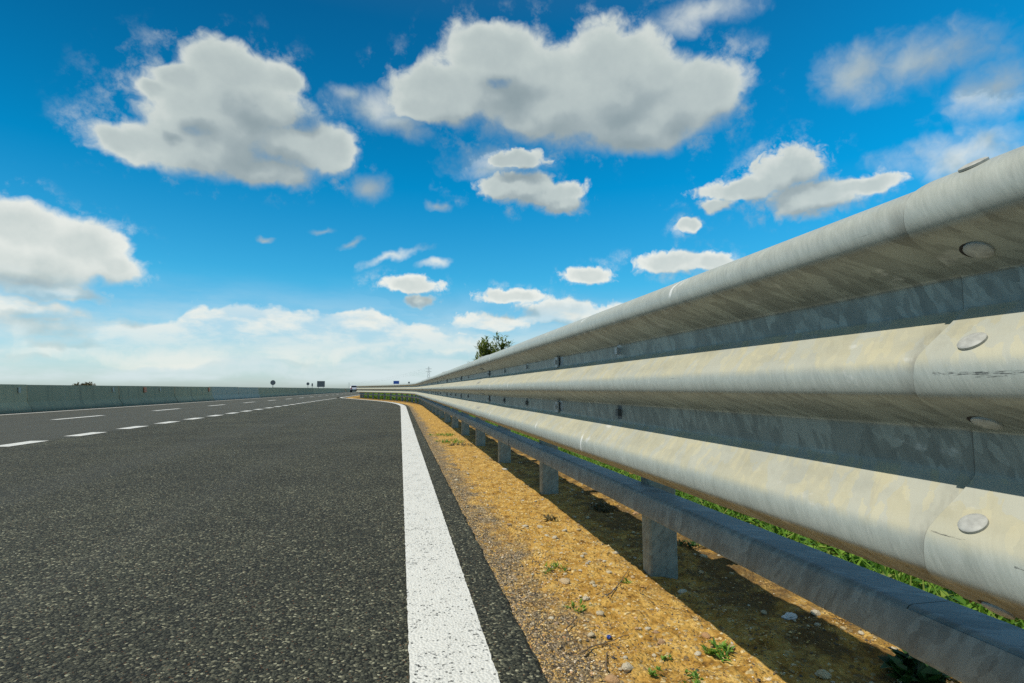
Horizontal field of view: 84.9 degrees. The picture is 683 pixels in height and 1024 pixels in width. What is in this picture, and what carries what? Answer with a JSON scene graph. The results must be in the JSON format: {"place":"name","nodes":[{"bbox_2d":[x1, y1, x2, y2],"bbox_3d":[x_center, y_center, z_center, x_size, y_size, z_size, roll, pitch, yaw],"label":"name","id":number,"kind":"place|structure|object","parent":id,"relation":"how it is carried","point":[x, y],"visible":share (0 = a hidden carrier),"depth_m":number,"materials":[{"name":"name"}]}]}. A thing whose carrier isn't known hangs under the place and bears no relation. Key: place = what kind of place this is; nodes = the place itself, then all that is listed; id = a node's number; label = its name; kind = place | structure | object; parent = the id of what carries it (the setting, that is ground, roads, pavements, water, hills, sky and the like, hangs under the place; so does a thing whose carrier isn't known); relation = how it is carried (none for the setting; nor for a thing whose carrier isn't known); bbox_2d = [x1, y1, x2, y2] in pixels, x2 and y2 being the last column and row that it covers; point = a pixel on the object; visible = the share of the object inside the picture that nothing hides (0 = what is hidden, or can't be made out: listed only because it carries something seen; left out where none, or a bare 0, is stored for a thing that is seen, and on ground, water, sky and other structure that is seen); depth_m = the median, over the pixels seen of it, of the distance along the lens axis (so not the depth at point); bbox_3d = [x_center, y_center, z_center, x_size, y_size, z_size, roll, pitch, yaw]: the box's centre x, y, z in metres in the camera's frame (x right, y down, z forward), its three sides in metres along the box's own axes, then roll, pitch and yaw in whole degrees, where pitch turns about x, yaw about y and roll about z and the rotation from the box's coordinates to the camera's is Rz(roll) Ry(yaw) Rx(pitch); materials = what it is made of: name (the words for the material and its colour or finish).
{"place":"outdoors","nodes":[
{"label":"outdoors","id":0,"kind":"place"},
{"bbox_2d":[0,392,548,682],"bbox_3d":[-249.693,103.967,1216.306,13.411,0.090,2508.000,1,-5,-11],"label":"road","id":1,"kind":"structure","parent":0,"point":[264,544],"depth_m":2.66,"materials":[{"name":"grey asphalt"}]},
{"bbox_2d":[0,399,328,446],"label":"lane marking","id":2,"kind":"object","parent":1,"relation":"on","point":[26,442],"visible":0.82,"depth_m":9.64,"materials":[{"name":"paint"}]},
{"bbox_2d":[5,392,346,414],"bbox_3d":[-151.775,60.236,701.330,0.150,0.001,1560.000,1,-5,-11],"label":"edge marking","id":3,"kind":"object","parent":1,"relation":"on","point":[129,406],"depth_m":22.66,"materials":[{"name":"paint"}]},
{"bbox_2d":[0,384,355,413],"bbox_3d":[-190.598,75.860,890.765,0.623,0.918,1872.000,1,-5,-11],"label":"concrete barrier","id":4,"kind":"object","parent":1,"relation":"on","point":[17,398],"visible":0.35,"depth_m":24.16,"materials":[{"name":"grey concrete"}]},
{"bbox_2d":[52,393,349,419],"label":"lane marking","id":5,"kind":"object","parent":1,"relation":"on","point":[155,410],"visible":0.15,"depth_m":15.82,"materials":[{"name":"paint"}]},
{"bbox_2d":[350,385,356,391],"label":"car","id":6,"kind":"object","parent":1,"relation":"on","point":[353,387],"visible":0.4,"depth_m":125.93,"materials":[{"name":"paint"}]},
{"bbox_2d":[340,395,499,682],"bbox_3d":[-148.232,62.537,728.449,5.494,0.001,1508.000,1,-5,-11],"label":"edge marking","id":7,"kind":"object","parent":1,"relation":"on","point":[447,640],"visible":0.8,"depth_m":2.02,"materials":[{"name":"paint"}]},
{"bbox_2d":[0,0,1023,387],"label":"sky","id":8,"kind":"structure","parent":0,"point":[194,193],"materials":[{"name":"blue"}]},
{"bbox_2d":[345,395,978,682],"bbox_3d":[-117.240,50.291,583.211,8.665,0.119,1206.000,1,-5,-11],"label":"verge","id":9,"kind":"structure","parent":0,"point":[844,661],"depth_m":2.15,"materials":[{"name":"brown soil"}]},
{"bbox_2d":[427,432,452,435],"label":"weed","id":10,"kind":"object","parent":9,"relation":"on","point":[441,434],"visible":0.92,"depth_m":9.41,"materials":[{"name":"green plant"}]},
{"bbox_2d":[436,438,464,443],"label":"weed","id":11,"kind":"object","parent":9,"relation":"on","point":[446,440],"visible":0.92,"depth_m":8.33,"materials":[{"name":"green plant"}]},
{"bbox_2d":[449,442,473,445],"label":"weed","id":12,"kind":"object","parent":9,"relation":"on","point":[460,444],"visible":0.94,"depth_m":7.84,"materials":[{"name":"green plant"}]},
{"bbox_2d":[543,513,556,520],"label":"weed","id":13,"kind":"object","parent":9,"relation":"on","point":[548,517],"visible":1,"depth_m":3.37,"materials":[{"name":"green plant"}]},
{"bbox_2d":[540,559,567,573],"bbox_3d":[0.183,0.982,2.448,0.139,0.037,0.123,1,-5,-11],"label":"weed","id":14,"kind":"object","parent":9,"relation":"on","point":[553,565],"visible":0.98,"depth_m":2.45,"materials":[{"name":"green plant"}]},
{"bbox_2d":[559,578,569,584],"bbox_3d":[0.215,0.984,2.290,0.050,0.027,0.038,-2,-5,27],"label":"stone","id":15,"kind":"object","parent":9,"relation":"on","point":[565,581],"visible":0.9,"depth_m":2.28,"materials":[{"name":"beige stone"}]},
{"bbox_2d":[566,597,592,611],"bbox_3d":[0.244,0.958,2.034,0.093,0.031,0.092,3,-6,-33],"label":"weed","id":16,"kind":"object","parent":9,"relation":"on","point":[573,604],"visible":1,"depth_m":2.04,"materials":[{"name":"green plant"}]},
{"bbox_2d":[582,596,589,600],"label":"stone","id":17,"kind":"object","parent":9,"relation":"on","point":[585,598],"visible":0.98,"depth_m":2.08,"materials":[{"name":"beige stone"}]},
{"bbox_2d":[596,610,603,615],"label":"stone","id":18,"kind":"object","parent":9,"relation":"on","point":[600,613],"visible":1,"depth_m":1.97,"materials":[{"name":"beige stone"}]},
{"bbox_2d":[585,499,621,511],"bbox_3d":[0.594,1.099,3.744,0.222,0.065,0.292,1,-5,-11],"label":"weed","id":19,"kind":"object","parent":9,"relation":"on","point":[604,509],"visible":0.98,"depth_m":3.72,"materials":[{"name":"green plant"}]},
{"bbox_2d":[581,635,628,652],"bbox_3d":[0.282,0.932,1.737,0.227,0.016,0.030,4,-6,-41],"label":"twig","id":20,"kind":"object","parent":9,"relation":"on","point":[583,651],"visible":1,"depth_m":1.73,"materials":[{"name":"brown wood"}]},
{"bbox_2d":[605,651,607,669],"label":"twig","id":21,"kind":"object","parent":9,"relation":"on","point":[606,667],"visible":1,"depth_m":1.60,"materials":[{"name":"brown wood"}]},
{"bbox_2d":[604,674,619,682],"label":"stone","id":22,"kind":"object","parent":9,"relation":"on","point":[610,678],"visible":1,"depth_m":1.51,"materials":[{"name":"beige stone"}]},
{"bbox_2d":[607,570,627,595],"bbox_3d":[0.428,0.972,2.258,0.010,0.020,0.365,-2,-5,24],"label":"twig","id":23,"kind":"object","parent":9,"relation":"on","point":[616,586],"visible":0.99,"depth_m":2.22,"materials":[{"name":"brown wood"}]},
{"bbox_2d":[621,662,633,672],"bbox_3d":[0.322,0.916,1.570,0.030,0.025,0.039,-4,-13,36],"label":"stone","id":24,"kind":"object","parent":9,"relation":"on","point":[627,667],"visible":1,"depth_m":1.56,"materials":[{"name":"beige stone"}]},
{"bbox_2d":[648,665,662,675],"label":"weed","id":25,"kind":"object","parent":9,"relation":"on","point":[651,672],"visible":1,"depth_m":1.54,"materials":[{"name":"green plant"}]},
{"bbox_2d":[658,638,665,644],"bbox_3d":[0.468,0.942,1.756,0.027,0.018,0.022,-4,2,-33],"label":"stone","id":26,"kind":"object","parent":9,"relation":"on","point":[661,641],"visible":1,"depth_m":1.75,"materials":[{"name":"beige stone"}]},
{"bbox_2d":[660,654,672,659],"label":"weed","id":27,"kind":"object","parent":9,"relation":"on","point":[664,657],"visible":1,"depth_m":1.66,"materials":[{"name":"green plant"}]},
{"bbox_2d":[677,589,686,593],"bbox_3d":[0.678,0.995,2.219,0.038,0.027,0.036,10,-12,-19],"label":"stone","id":28,"kind":"object","parent":9,"relation":"on","point":[680,591],"visible":0.57,"depth_m":2.21,"materials":[{"name":"grey stone"}]},
{"bbox_2d":[356,146,1023,682],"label":"guardrail","id":29,"kind":"object","parent":9,"relation":"on","point":[852,384],"visible":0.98,"depth_m":1.07,"materials":[{"name":"metal"}]},
{"bbox_2d":[678,538,703,547],"bbox_3d":[0.920,1.028,2.847,0.114,0.046,0.124,3,-6,-35],"label":"weed","id":30,"kind":"object","parent":9,"relation":"on","point":[692,543],"visible":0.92,"depth_m":2.85,"materials":[{"name":"green plant"}]},
{"bbox_2d":[680,668,703,682],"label":"weed","id":31,"kind":"object","parent":9,"relation":"on","point":[693,672],"visible":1,"depth_m":1.55,"materials":[{"name":"green plant"}]},
{"bbox_2d":[364,393,1023,628],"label":"ground cover","id":32,"kind":"object","parent":9,"relation":"on","point":[939,591],"visible":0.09,"depth_m":2.33,"materials":[{"name":"green plant"}]},
{"bbox_2d":[701,632,709,638],"bbox_3d":[0.625,0.948,1.804,0.027,0.019,0.032,-1,-5,17],"label":"stone","id":33,"kind":"object","parent":9,"relation":"on","point":[706,635],"visible":0.98,"depth_m":1.80,"materials":[{"name":"beige stone"}]},
{"bbox_2d":[700,637,734,661],"bbox_3d":[0.628,0.926,1.690,0.111,0.033,0.124,1,-5,-11],"label":"weed","id":34,"kind":"object","parent":9,"relation":"on","point":[711,651],"visible":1,"depth_m":1.69,"materials":[{"name":"green plant"}]},
{"bbox_2d":[781,612,797,619],"bbox_3d":[0.982,0.976,1.981,0.066,0.029,0.036,1,-5,-11],"label":"stone","id":35,"kind":"object","parent":9,"relation":"on","point":[790,616],"visible":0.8,"depth_m":1.97,"materials":[{"name":"grey stone"}]},
{"bbox_2d":[810,610,820,615],"bbox_3d":[1.080,0.965,1.990,0.032,0.023,0.031,9,-8,14],"label":"stone","id":36,"kind":"object","parent":9,"relation":"on","point":[816,612],"visible":1,"depth_m":1.98,"materials":[{"name":"beige stone"}]},
{"bbox_2d":[817,669,831,679],"bbox_3d":[0.868,0.928,1.560,0.038,0.028,0.040,11,-5,39],"label":"stone","id":37,"kind":"object","parent":9,"relation":"on","point":[823,674],"visible":0.99,"depth_m":1.55,"materials":[{"name":"grey stone"}]},
{"bbox_2d":[876,647,949,682],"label":"weed","id":38,"kind":"object","parent":9,"relation":"on","point":[909,668],"visible":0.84,"depth_m":1.53,"materials":[{"name":"green plant"}]},
{"label":"ground","id":39,"kind":"structure","parent":0,"visible":0},
{"bbox_2d":[74,382,96,385],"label":"shrub","id":40,"kind":"object","parent":39,"relation":"on","point":[89,383],"visible":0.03,"depth_m":29.09,"materials":[{"name":"green plant"}]},
{"bbox_2d":[317,381,324,387],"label":"direction sign","id":41,"kind":"object","parent":39,"relation":"on","point":[320,383],"visible":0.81,"depth_m":166.53,"materials":[{"name":"metal"}]},
{"bbox_2d":[468,332,514,361],"bbox_3d":[-0.735,1.188,22.270,2.199,3.213,2.386,-3,-6,34],"label":"shrub","id":42,"kind":"object","parent":39,"relation":"on","point":[484,345],"visible":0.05,"depth_m":22.13,"materials":[{"name":"green plant"}]}
]}

